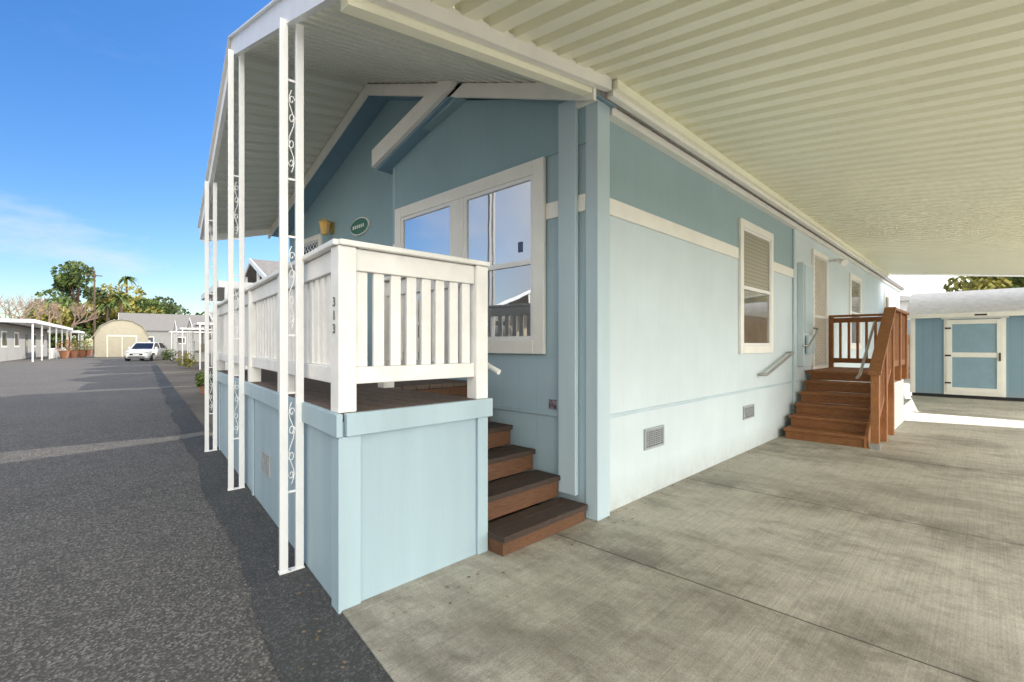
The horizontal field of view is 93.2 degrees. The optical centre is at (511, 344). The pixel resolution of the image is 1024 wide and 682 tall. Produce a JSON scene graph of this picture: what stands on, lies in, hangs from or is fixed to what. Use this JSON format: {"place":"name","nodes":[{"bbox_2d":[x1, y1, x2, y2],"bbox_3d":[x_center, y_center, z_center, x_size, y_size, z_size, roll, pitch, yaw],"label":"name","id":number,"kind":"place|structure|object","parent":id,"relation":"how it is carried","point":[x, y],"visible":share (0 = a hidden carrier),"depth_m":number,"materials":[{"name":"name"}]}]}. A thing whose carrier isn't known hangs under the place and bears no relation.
{"place":"outdoors","nodes":[
{"label":"outdoors","id":0,"kind":"place"},
{"bbox_2d":[27,352,174,358],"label":"asphalt plaza pavement","id":1,"kind":"structure","parent":0,"point":[78,357],"depth_m":52.17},
{"bbox_2d":[0,323,46,361],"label":"walls","id":2,"kind":"structure","parent":1,"relation":"on","point":[10,351],"depth_m":45.24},
{"bbox_2d":[2,332,43,355],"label":"windows","id":3,"kind":"structure","parent":2,"relation":"attached to","point":[4,338],"depth_m":44.31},
{"bbox_2d":[0,293,48,318],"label":"bare tree","id":4,"kind":"object","parent":1,"relation":"on","point":[8,302],"visible":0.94,"depth_m":63.91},
{"bbox_2d":[2,296,61,322],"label":"bare tree","id":5,"kind":"object","parent":1,"relation":"on","point":[41,305],"visible":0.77,"depth_m":67.95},
{"bbox_2d":[14,300,91,352],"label":"broadleaf tree","id":6,"kind":"object","parent":1,"relation":"on","point":[67,321],"visible":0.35,"depth_m":80.55,"materials":[{"name":"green plant"}]},
{"bbox_2d":[32,323,82,361],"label":"canopy posts","id":7,"kind":"object","parent":1,"relation":"on","point":[49,340],"visible":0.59,"depth_m":45.92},
{"bbox_2d":[0,318,72,330],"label":"canopy","id":8,"kind":"object","parent":7,"relation":"on","point":[29,322],"visible":0.75,"depth_m":42.20,"materials":[{"name":"metal"}]},
{"bbox_2d":[56,340,72,357],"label":"potted plant","id":9,"kind":"object","parent":1,"relation":"on","point":[64,354],"visible":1,"depth_m":48.57,"materials":[{"name":"ceramic"}]},
{"bbox_2d":[34,260,108,348],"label":"tall tree","id":10,"kind":"object","parent":1,"relation":"on","point":[72,278],"visible":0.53,"depth_m":86.52,"materials":[{"name":"green plant"}]},
{"bbox_2d":[46,302,101,346],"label":"bare tree","id":11,"kind":"object","parent":1,"relation":"on","point":[74,323],"visible":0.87,"depth_m":73.19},
{"bbox_2d":[86,270,101,352],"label":"utility pole","id":12,"kind":"object","parent":1,"relation":"on","point":[94,315],"visible":0.78,"depth_m":78.94,"materials":[{"name":"brown wood"}]},
{"bbox_2d":[92,302,118,321],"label":"palm tree","id":13,"kind":"object","parent":1,"relation":"on","point":[103,307],"visible":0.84,"depth_m":82.99,"materials":[{"name":"green plant"}]},
{"bbox_2d":[74,283,146,338],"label":"broadleaf tree","id":14,"kind":"object","parent":1,"relation":"on","point":[110,291],"visible":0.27,"depth_m":90.09,"materials":[{"name":"green plant"}]},
{"bbox_2d":[93,319,148,356],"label":"tan barn shed","id":15,"kind":"structure","parent":1,"relation":"on","point":[116,338],"depth_m":53.08,"materials":[{"name":"paint"}]},
{"bbox_2d":[108,294,133,312],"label":"palm tree","id":16,"kind":"object","parent":1,"relation":"on","point":[118,299],"visible":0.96,"depth_m":81.31,"materials":[{"name":"green plant"}]},
{"bbox_2d":[115,298,171,316],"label":"yellow tree","id":17,"kind":"object","parent":1,"relation":"on","point":[155,308],"visible":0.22,"depth_m":88.11,"materials":[{"name":"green plant"}]},
{"bbox_2d":[129,295,181,314],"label":"broadleaf tree","id":18,"kind":"object","parent":1,"relation":"on","point":[138,303],"visible":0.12,"depth_m":93.27,"materials":[{"name":"green plant"}]},
{"bbox_2d":[0,358,281,681],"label":"asphalt road","id":19,"kind":"structure","parent":0,"point":[120,561],"depth_m":3.37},
{"bbox_2d":[124,342,167,360],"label":"parked car","id":20,"kind":"object","parent":19,"relation":"on","point":[151,351],"visible":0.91,"depth_m":41.33,"materials":[{"name":"white paint"}]},
{"bbox_2d":[151,365,393,681],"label":"asphalt gutter strip","id":21,"kind":"object","parent":19,"relation":"on","point":[294,650],"visible":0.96,"depth_m":2.68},
{"bbox_2d":[204,181,216,451],"bbox_3d":[-3.896,-0.361,6.267,0.144,3.478,0.044,0,0,-37],"label":"canopy post","id":22,"kind":"object","parent":21,"relation":"on","point":[207,321],"visible":1,"depth_m":6.26,"materials":[{"name":"metal"}]},
{"bbox_2d":[227,49,244,490],"bbox_3d":[-2.629,-0.706,4.617,0.144,4.168,0.044,0,0,-37],"label":"canopy post","id":23,"kind":"object","parent":21,"relation":"on","point":[241,299],"visible":0.99,"depth_m":4.61,"materials":[{"name":"metal"}]},
{"bbox_2d":[278,17,304,574],"bbox_3d":[-1.344,-0.291,2.951,0.144,3.338,0.044,0,0,-37],"label":"canopy post","id":24,"kind":"object","parent":21,"relation":"on","point":[298,237],"visible":1,"depth_m":2.95,"materials":[{"name":"metal"}]},
{"bbox_2d":[173,411,775,669],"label":"leaf litter","id":25,"kind":"object","parent":21,"relation":"on","point":[317,639],"visible":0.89,"depth_m":2.87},
{"bbox_2d":[201,280,252,300],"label":"carport roof","id":26,"kind":"structure","parent":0,"point":[221,285],"depth_m":9.49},
{"bbox_2d":[47,346,904,522],"bbox_3d":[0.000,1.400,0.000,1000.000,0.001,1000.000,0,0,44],"label":"ground","id":27,"kind":"structure","parent":0,"point":[181,379],"depth_m":16.18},
{"bbox_2d":[146,331,198,351],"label":"walls","id":28,"kind":"structure","parent":27,"relation":"on","point":[164,337],"depth_m":75.42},
{"bbox_2d":[119,313,204,330],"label":"roof","id":29,"kind":"structure","parent":28,"relation":"on","point":[155,322],"depth_m":75.89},
{"bbox_2d":[175,353,196,367],"bbox_3d":[-18.946,0.915,28.149,0.926,0.905,1.051,0,0,44],"label":"shrub","id":30,"kind":"object","parent":27,"relation":"on","point":[186,361],"visible":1,"depth_m":28.13,"materials":[{"name":"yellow plant"}]},
{"bbox_2d":[163,304,210,314],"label":"broadleaf tree","id":31,"kind":"object","parent":27,"relation":"on","point":[175,309],"visible":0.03,"depth_m":89.82,"materials":[{"name":"green plant"}]},
{"bbox_2d":[187,323,193,361],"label":"posts","id":32,"kind":"object","parent":27,"relation":"on","point":[192,342],"visible":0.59,"depth_m":40.03,"materials":[{"name":"metal"}]},
{"bbox_2d":[195,371,212,393],"bbox_3d":[-8.656,1.060,13.656,0.512,0.660,0.518,0,0,44],"label":"potted plant","id":33,"kind":"object","parent":27,"relation":"on","point":[200,380],"visible":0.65,"depth_m":13.56,"materials":[{"name":"green plant"}]},
{"bbox_2d":[212,369,492,613],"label":"front deck","id":34,"kind":"structure","parent":27,"relation":"on","point":[396,485],"depth_m":2.87,"materials":[{"name":"paint"}]},
{"bbox_2d":[217,238,500,412],"bbox_3d":[-2.035,-0.095,5.074,1.356,0.900,5.536,0,0,-37],"label":"white deck railing","id":35,"kind":"object","parent":34,"relation":"on","point":[452,302],"visible":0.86,"depth_m":2.93,"materials":[{"name":"paint"}]},
{"bbox_2d":[289,100,418,365],"bbox_3d":[-1.566,-0.871,6.243,6.340,4.482,0.120,0,0,44],"label":"front wall recess","id":36,"kind":"object","parent":27,"relation":"on","point":[358,185],"visible":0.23,"depth_m":6.57,"materials":[{"name":"teal"}]},
{"bbox_2d":[329,221,334,233],"bbox_3d":[-2.728,-1.750,7.200,0.100,0.180,0.139,0,0,44],"label":"porch light mount","id":37,"kind":"object","parent":36,"relation":"attached to","point":[332,227],"visible":0.82,"depth_m":7.21,"materials":[{"name":"gold metal"}]},
{"bbox_2d":[319,218,330,234],"bbox_3d":[-2.770,-1.745,7.158,0.166,0.250,0.166,0,0,22],"label":"porch light lantern","id":38,"kind":"object","parent":37,"relation":"attached to","point":[324,223],"visible":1,"depth_m":7.11,"materials":[{"name":"gold glass"}]},
{"bbox_2d":[350,217,369,235],"bbox_3d":[-2.087,-1.620,6.641,0.500,0.240,0.038,0,0,44],"label":"oval name sign","id":39,"kind":"object","parent":36,"relation":"attached to","point":[360,226],"visible":1,"depth_m":6.60,"materials":[{"name":"green paint"}]},
{"bbox_2d":[402,143,585,516],"bbox_3d":[-0.334,-0.535,4.837,2.850,3.810,0.158,0,0,44],"label":"front wall bay","id":40,"kind":"object","parent":27,"relation":"on","point":[529,381],"visible":0.18,"depth_m":4.10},
{"bbox_2d":[393,167,395,243],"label":"bay edge trim","id":41,"kind":"structure","parent":40,"relation":"attached to","point":[394,188],"depth_m":5.74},
{"bbox_2d":[395,208,400,247],"bbox_3d":[-1.323,-0.752,5.655,0.120,1.665,0.034,0,0,44],"label":"front window trim","id":42,"kind":"structure","parent":40,"relation":"attached to","point":[397,229],"depth_m":5.64,"materials":[{"name":"white paint"}]},
{"bbox_2d":[372,80,456,167],"bbox_3d":[-1.035,-2.410,5.157,1.700,0.620,0.054,0,0,44],"label":"bay rake","id":43,"kind":"object","parent":40,"relation":"attached to","point":[427,104],"visible":0.79,"depth_m":5.17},
{"bbox_2d":[377,81,464,174],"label":"bay roof soffit","id":44,"kind":"structure","parent":40,"relation":"attached to","point":[410,142],"depth_m":5.36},
{"bbox_2d":[424,98,471,130],"bbox_3d":[-0.642,-2.455,5.057,0.600,0.290,0.260,0,0,44],"label":"bay roof cheek","id":45,"kind":"object","parent":40,"relation":"attached to","point":[450,107],"visible":0.43,"depth_m":4.96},
{"bbox_2d":[400,160,532,217],"bbox_3d":[-0.545,-1.525,4.892,2.059,0.120,0.034,0,0,44],"label":"front window trim top","id":46,"kind":"structure","parent":40,"relation":"attached to","point":[500,178],"depth_m":4.72,"materials":[{"name":"white paint"}]},
{"bbox_2d":[418,340,532,353],"bbox_3d":[-0.546,0.020,4.891,2.059,0.120,0.038,0,0,44],"label":"front window trim bottom","id":47,"kind":"structure","parent":40,"relation":"attached to","point":[513,346],"depth_m":4.34,"materials":[{"name":"white paint"}]},
{"bbox_2d":[451,197,463,257],"bbox_3d":[-0.544,-0.752,4.886,0.190,1.424,0.026,0,0,44],"label":"front window mullion","id":48,"kind":"object","parent":47,"relation":"on","point":[457,227],"visible":0.45,"depth_m":4.87,"materials":[{"name":"white paint"}]},
{"bbox_2d":[404,180,530,264],"bbox_3d":[-0.536,-1.093,4.901,2.060,0.745,0.007,0,0,44],"label":"front window glass top","id":49,"kind":"object","parent":48,"relation":"attached to","point":[498,225],"visible":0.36,"depth_m":4.59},
{"bbox_2d":[403,202,449,220],"bbox_3d":[-0.944,-1.447,5.285,0.868,0.034,0.016,0,0,44],"label":"front window sash","id":50,"kind":"object","parent":49,"relation":"attached to","point":[427,211],"visible":1,"depth_m":5.25,"materials":[{"name":"white paint"}]},
{"bbox_2d":[466,175,530,199],"bbox_3d":[-0.141,-1.447,4.497,0.858,0.034,0.016,0,0,44],"label":"front window sash","id":51,"kind":"object","parent":49,"relation":"attached to","point":[506,185],"visible":1,"depth_m":4.46,"materials":[{"name":"white paint"}]},
{"bbox_2d":[464,197,466,257],"bbox_3d":[-0.460,-0.752,4.810,0.035,1.423,0.016,0,0,44],"label":"front window sash","id":52,"kind":"object","parent":47,"relation":"on","point":[465,228],"visible":0.36,"depth_m":4.80,"materials":[{"name":"white paint"}]},
{"bbox_2d":[418,264,530,337],"bbox_3d":[-0.536,-0.380,4.902,2.060,0.679,0.006,0,0,44],"label":"front window glass bottom","id":53,"kind":"object","parent":47,"relation":"on","point":[509,301],"visible":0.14,"depth_m":4.39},
{"bbox_2d":[488,259,530,270],"bbox_3d":[-0.142,-0.720,4.496,0.858,0.044,0.020,0,0,44],"label":"front window rail","id":54,"kind":"object","parent":53,"relation":"attached to","point":[510,264],"visible":0.64,"depth_m":4.37,"materials":[{"name":"white paint"}]},
{"bbox_2d":[488,336,530,339],"bbox_3d":[-0.141,-0.058,4.497,0.858,0.034,0.016,0,0,44],"label":"front window sash","id":55,"kind":"object","parent":47,"relation":"on","point":[511,338],"visible":0.64,"depth_m":4.36,"materials":[{"name":"white paint"}]},
{"bbox_2d":[531,175,532,339],"bbox_3d":[0.178,-0.752,4.184,0.035,1.423,0.016,0,0,44],"label":"front window sash","id":56,"kind":"object","parent":47,"relation":"on","point":[531,257],"visible":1,"depth_m":4.18,"materials":[{"name":"white paint"}]},
{"bbox_2d":[393,99,586,208],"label":"bay gable panel","id":57,"kind":"structure","parent":40,"relation":"attached to","point":[468,141],"depth_m":4.70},
{"bbox_2d":[493,404,557,416],"bbox_3d":[-0.505,0.580,4.883,2.540,0.040,0.014,0,0,44],"label":"skirt batten","id":58,"kind":"object","parent":40,"relation":"attached to","point":[528,410],"depth_m":4.25,"materials":[{"name":"paint"}]},
{"bbox_2d":[533,156,545,353],"bbox_3d":[0.233,-0.752,4.129,0.120,1.665,0.034,0,0,44],"label":"front window trim","id":59,"kind":"structure","parent":40,"relation":"attached to","point":[539,255],"depth_m":4.10,"materials":[{"name":"white paint"}]},
{"bbox_2d":[546,201,557,219],"bbox_3d":[0.347,-1.123,4.042,0.163,0.135,0.022,0,0,44],"label":"trim band","id":60,"kind":"object","parent":40,"relation":"attached to","point":[551,210],"visible":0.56,"depth_m":4.04,"materials":[{"name":"white paint"}]},
{"bbox_2d":[558,101,577,495],"bbox_3d":[0.453,-0.380,3.907,0.175,3.160,0.042,0,0,44],"label":"front trim board","id":61,"kind":"object","parent":40,"relation":"attached to","point":[568,294],"visible":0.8,"depth_m":3.88,"materials":[{"name":"blue paint"}]},
{"bbox_2d":[578,193,585,211],"bbox_3d":[0.556,-1.123,3.837,0.068,0.135,0.022,0,0,44],"label":"trim band","id":62,"kind":"object","parent":40,"relation":"attached to","point":[581,202],"visible":1,"depth_m":3.83,"materials":[{"name":"white paint"}]},
{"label":"walls","id":63,"kind":"object","parent":27,"relation":"on","visible":0},
{"bbox_2d":[246,264,261,282],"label":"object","id":64,"kind":"structure","parent":63,"relation":"on","point":[251,274],"depth_m":15.95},
{"bbox_2d":[252,259,288,275],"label":"roof","id":65,"kind":"structure","parent":63,"relation":"on","point":[267,267],"depth_m":14.66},
{"bbox_2d":[0,0,969,345],"label":"sky","id":66,"kind":"structure","parent":0,"point":[108,108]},
{"bbox_2d":[369,82,903,290],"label":"roof","id":67,"kind":"structure","parent":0,"point":[603,94],"depth_m":5.25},
{"bbox_2d":[268,85,367,238],"bbox_3d":[-2.970,-2.503,7.118,3.350,1.377,0.033,0,0,44],"label":"fascia board","id":68,"kind":"object","parent":67,"relation":"attached to","point":[341,128],"visible":0.71,"depth_m":6.63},
{"bbox_2d":[272,96,388,236],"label":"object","id":69,"kind":"structure","parent":67,"relation":"attached to","point":[367,113],"depth_m":6.82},
{"bbox_2d":[197,0,611,241],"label":"porch canopy","id":70,"kind":"object","parent":67,"relation":"attached to","point":[352,48],"visible":0.66,"depth_m":4.15,"materials":[{"name":"beige metal"}]},
{"bbox_2d":[366,82,595,100],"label":"roof trim","id":71,"kind":"structure","parent":67,"relation":"attached to","point":[536,91],"depth_m":4.35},
{"bbox_2d":[380,94,616,107],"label":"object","id":72,"kind":"structure","parent":67,"relation":"attached to","point":[604,101],"depth_m":4.83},
{"bbox_2d":[607,80,886,277],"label":"wall beam","id":73,"kind":"structure","parent":67,"relation":"attached to","point":[633,109],"depth_m":4.99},
{"bbox_2d":[431,0,1023,274],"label":"corrugated sheet","id":74,"kind":"object","parent":73,"relation":"on","point":[887,136],"visible":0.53,"depth_m":3.67,"materials":[{"name":"beige metal"}]},
{"bbox_2d":[613,79,888,276],"bbox_3d":[5.733,-1.965,8.707,0.039,0.070,14.140,0,0,44],"label":"wall beam lip","id":75,"kind":"object","parent":73,"relation":"attached to","point":[638,100],"depth_m":4.94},
{"bbox_2d":[889,274,1023,276],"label":"fascia","id":76,"kind":"structure","parent":73,"relation":"attached to","point":[958,275],"depth_m":12.80,"materials":[{"name":"white paint"}]},
{"bbox_2d":[342,379,1023,681],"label":"concrete driveway","id":77,"kind":"structure","parent":0,"point":[898,556],"depth_m":2.78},
{"bbox_2d":[412,386,587,555],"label":"front wooden stairs","id":78,"kind":"structure","parent":77,"relation":"on","point":[509,534],"depth_m":3.66,"materials":[{"name":"brown wood"}]},
{"bbox_2d":[586,101,609,520],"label":"corner column","id":79,"kind":"structure","parent":77,"relation":"on","point":[598,308],"depth_m":3.77,"materials":[{"name":"blue paint"}]},
{"bbox_2d":[610,215,791,510],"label":"side wall","id":80,"kind":"structure","parent":77,"relation":"on","point":[673,319],"depth_m":4.87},
{"bbox_2d":[644,425,663,450],"bbox_3d":[1.314,0.855,4.469,0.015,0.190,0.360,0,0,44],"label":"foundation vent","id":81,"kind":"object","parent":80,"relation":"attached to","point":[659,431],"visible":1,"depth_m":4.45,"materials":[{"name":"grey metal"}]},
{"bbox_2d":[610,198,738,258],"bbox_3d":[1.763,-1.123,4.923,0.022,0.135,2.903,0,0,44],"label":"band side","id":82,"kind":"object","parent":80,"relation":"attached to","point":[625,212],"visible":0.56,"depth_m":4.64,"materials":[{"name":"white paint"}]},
{"bbox_2d":[610,121,791,267],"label":"side wall","id":83,"kind":"structure","parent":80,"relation":"on","point":[646,177],"depth_m":4.84,"materials":[{"name":"teal"}]},
{"bbox_2d":[744,219,770,239],"bbox_3d":[3.260,-1.520,6.440,0.034,0.100,1.079,0,0,44],"label":"side window trim top","id":84,"kind":"structure","parent":83,"relation":"attached to","point":[750,226],"depth_m":6.37,"materials":[{"name":"white paint"}]},
{"bbox_2d":[610,381,792,417],"bbox_3d":[2.593,0.585,5.775,0.014,0.030,5.283,0,0,44],"label":"skirt batten side","id":85,"kind":"object","parent":80,"relation":"attached to","point":[671,404],"visible":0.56,"depth_m":4.95,"materials":[{"name":"blue paint"}]},
{"bbox_2d":[738,217,743,353],"bbox_3d":[2.847,-0.728,6.018,0.034,1.685,0.100,0,0,44],"label":"side window trim","id":86,"kind":"structure","parent":80,"relation":"attached to","point":[741,287],"depth_m":5.98,"materials":[{"name":"white paint"}]},
{"bbox_2d":[743,404,753,419],"bbox_3d":[3.050,0.865,6.239,0.015,0.170,0.380,0,0,44],"label":"foundation vent","id":87,"kind":"object","parent":80,"relation":"attached to","point":[750,407],"visible":1,"depth_m":6.21,"materials":[{"name":"grey metal"}]},
{"bbox_2d":[744,231,768,290],"bbox_3d":[3.251,-1.095,6.449,0.007,0.750,1.080,0,0,44],"label":"side window glass top","id":88,"kind":"object","parent":80,"relation":"attached to","point":[756,262],"visible":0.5,"depth_m":6.45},
{"bbox_2d":[744,289,768,342],"bbox_3d":[3.250,-0.352,6.449,0.006,0.734,1.080,0,0,44],"label":"side window glass bottom","id":89,"kind":"object","parent":80,"relation":"attached to","point":[756,317],"visible":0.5,"depth_m":6.45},
{"bbox_2d":[744,346,771,353],"bbox_3d":[3.261,0.065,6.439,0.038,0.100,1.079,0,0,44],"label":"side window trim bottom","id":90,"kind":"structure","parent":80,"relation":"attached to","point":[756,349],"depth_m":6.39,"materials":[{"name":"white paint"}]},
{"bbox_2d":[769,240,770,345],"bbox_3d":[3.625,-0.728,6.813,0.016,1.483,0.035,0,0,44],"label":"side window sash","id":91,"kind":"object","parent":90,"relation":"on","point":[770,292],"visible":1,"depth_m":6.82,"materials":[{"name":"white paint"}]},
{"bbox_2d":[771,233,773,352],"bbox_3d":[3.673,-0.728,6.861,0.034,1.685,0.100,0,0,44],"label":"side window trim","id":92,"kind":"structure","parent":80,"relation":"attached to","point":[772,290],"depth_m":6.84,"materials":[{"name":"white paint"}]},
{"bbox_2d":[758,351,794,375],"bbox_3d":[3.798,0.260,6.920,0.110,0.319,1.339,0,0,44],"label":"grab rail","id":93,"kind":"object","parent":80,"relation":"attached to","point":[790,353],"visible":1,"depth_m":6.79,"materials":[{"name":"metal"}]},
{"bbox_2d":[774,262,793,277],"bbox_3d":[4.099,-1.123,7.304,0.022,0.135,1.030,0,0,44],"label":"band side","id":94,"kind":"object","parent":80,"relation":"attached to","point":[783,269],"visible":0.8,"depth_m":7.26,"materials":[{"name":"white paint"}]},
{"bbox_2d":[783,307,908,449],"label":"side wooden stairs","id":95,"kind":"structure","parent":77,"relation":"on","point":[878,384],"depth_m":7.25,"materials":[{"name":"wood"}]},
{"bbox_2d":[815,365,826,368],"bbox_3d":[5.601,0.425,8.794,0.038,0.090,0.919,0,0,44],"label":"side door trim bottom","id":96,"kind":"structure","parent":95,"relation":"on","point":[820,366],"depth_m":8.78,"materials":[{"name":"white paint"}]},
{"bbox_2d":[825,261,826,364],"bbox_3d":[5.908,-0.595,9.112,0.016,1.948,0.035,0,0,44],"label":"side door sash","id":97,"kind":"object","parent":96,"relation":"on","point":[825,313],"visible":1,"depth_m":9.10,"materials":[{"name":"white paint"}]},
{"bbox_2d":[795,230,899,426],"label":"wall","id":98,"kind":"structure","parent":77,"relation":"on","point":[874,289],"depth_m":10.16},
{"bbox_2d":[610,108,901,291],"bbox_3d":[7.177,-1.863,10.400,0.079,0.075,18.300,0,0,44],"label":"eave flashing","id":99,"kind":"object","parent":98,"relation":"attached to","point":[634,127],"visible":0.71,"depth_m":5.24,"materials":[{"name":"white paint"}]},
{"bbox_2d":[792,229,794,413],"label":"wall step trim","id":100,"kind":"structure","parent":98,"relation":"attached to","point":[793,321],"depth_m":7.64,"materials":[{"name":"blue paint"}]},
{"bbox_2d":[797,262,811,365],"bbox_3d":[4.814,-0.485,7.955,0.089,1.670,0.540,0,0,44],"label":"electric panel","id":101,"kind":"object","parent":98,"relation":"attached to","point":[804,358],"visible":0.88,"depth_m":7.77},
{"bbox_2d":[804,265,812,332],"bbox_3d":[4.851,-0.740,7.919,0.014,1.080,0.460,0,0,44],"label":"electric panel door","id":102,"kind":"structure","parent":101,"relation":"attached to","point":[808,298],"depth_m":7.88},
{"bbox_2d":[806,335,814,353],"bbox_3d":[4.855,0.000,7.880,0.044,0.300,0.350,0,0,44],"label":"electric meter box","id":103,"kind":"object","parent":101,"relation":"attached to","point":[810,349],"visible":1,"depth_m":7.80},
{"bbox_2d":[811,249,814,368],"bbox_3d":[5.246,-0.595,8.435,0.034,2.130,0.090,0,0,44],"label":"side door trim","id":104,"kind":"structure","parent":98,"relation":"attached to","point":[813,267],"depth_m":8.40,"materials":[{"name":"white paint"}]},
{"bbox_2d":[815,258,824,363],"bbox_3d":[5.590,-0.595,8.805,0.007,1.950,0.920,0,0,44],"label":"side door glass","id":105,"kind":"object","parent":98,"relation":"attached to","point":[819,321],"visible":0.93,"depth_m":8.85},
{"bbox_2d":[815,256,826,365],"bbox_3d":[5.606,-0.595,8.790,0.005,1.950,0.940,0,0,44],"label":"side door screen","id":106,"kind":"object","parent":98,"relation":"attached to","point":[820,311],"visible":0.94,"depth_m":8.78,"materials":[{"name":"white paint"}]},
{"bbox_2d":[827,257,827,366],"bbox_3d":[5.953,-0.595,9.156,0.034,2.130,0.090,0,0,44],"label":"side door trim","id":107,"kind":"structure","parent":98,"relation":"attached to","point":[827,311],"depth_m":9.12,"materials":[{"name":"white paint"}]},
{"bbox_2d":[849,273,851,348],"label":"trim board","id":108,"kind":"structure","parent":98,"relation":"attached to","point":[850,293],"depth_m":10.69,"materials":[{"name":"white paint"}]},
{"bbox_2d":[852,281,859,312],"bbox_3d":[7.918,-1.100,11.178,0.007,0.760,1.150,0,0,44],"label":"window","id":109,"kind":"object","parent":98,"relation":"attached to","point":[855,297],"visible":0.71,"depth_m":11.20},
{"bbox_2d":[852,317,859,342],"bbox_3d":[7.918,-0.359,11.179,0.006,0.719,1.150,0,0,44],"label":"side window rear glass bottom","id":110,"kind":"object","parent":98,"relation":"attached to","point":[853,332],"visible":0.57,"depth_m":11.12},
{"bbox_2d":[906,287,1023,401],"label":"storage shed","id":111,"kind":"structure","parent":77,"relation":"on","point":[967,344],"depth_m":12.28,"materials":[{"name":"blue"}]},
{"bbox_2d":[948,318,1000,388],"bbox_3d":[11.586,0.275,12.146,0.948,1.850,0.029,0,0,44],"label":"door panel","id":112,"kind":"structure","parent":111,"relation":"in","point":[967,372],"depth_m":12.13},
{"bbox_2d":[943,276,1023,291],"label":"broadleaf tree","id":113,"kind":"object","parent":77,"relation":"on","point":[981,282],"visible":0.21,"depth_m":27.74,"materials":[{"name":"green plant"}]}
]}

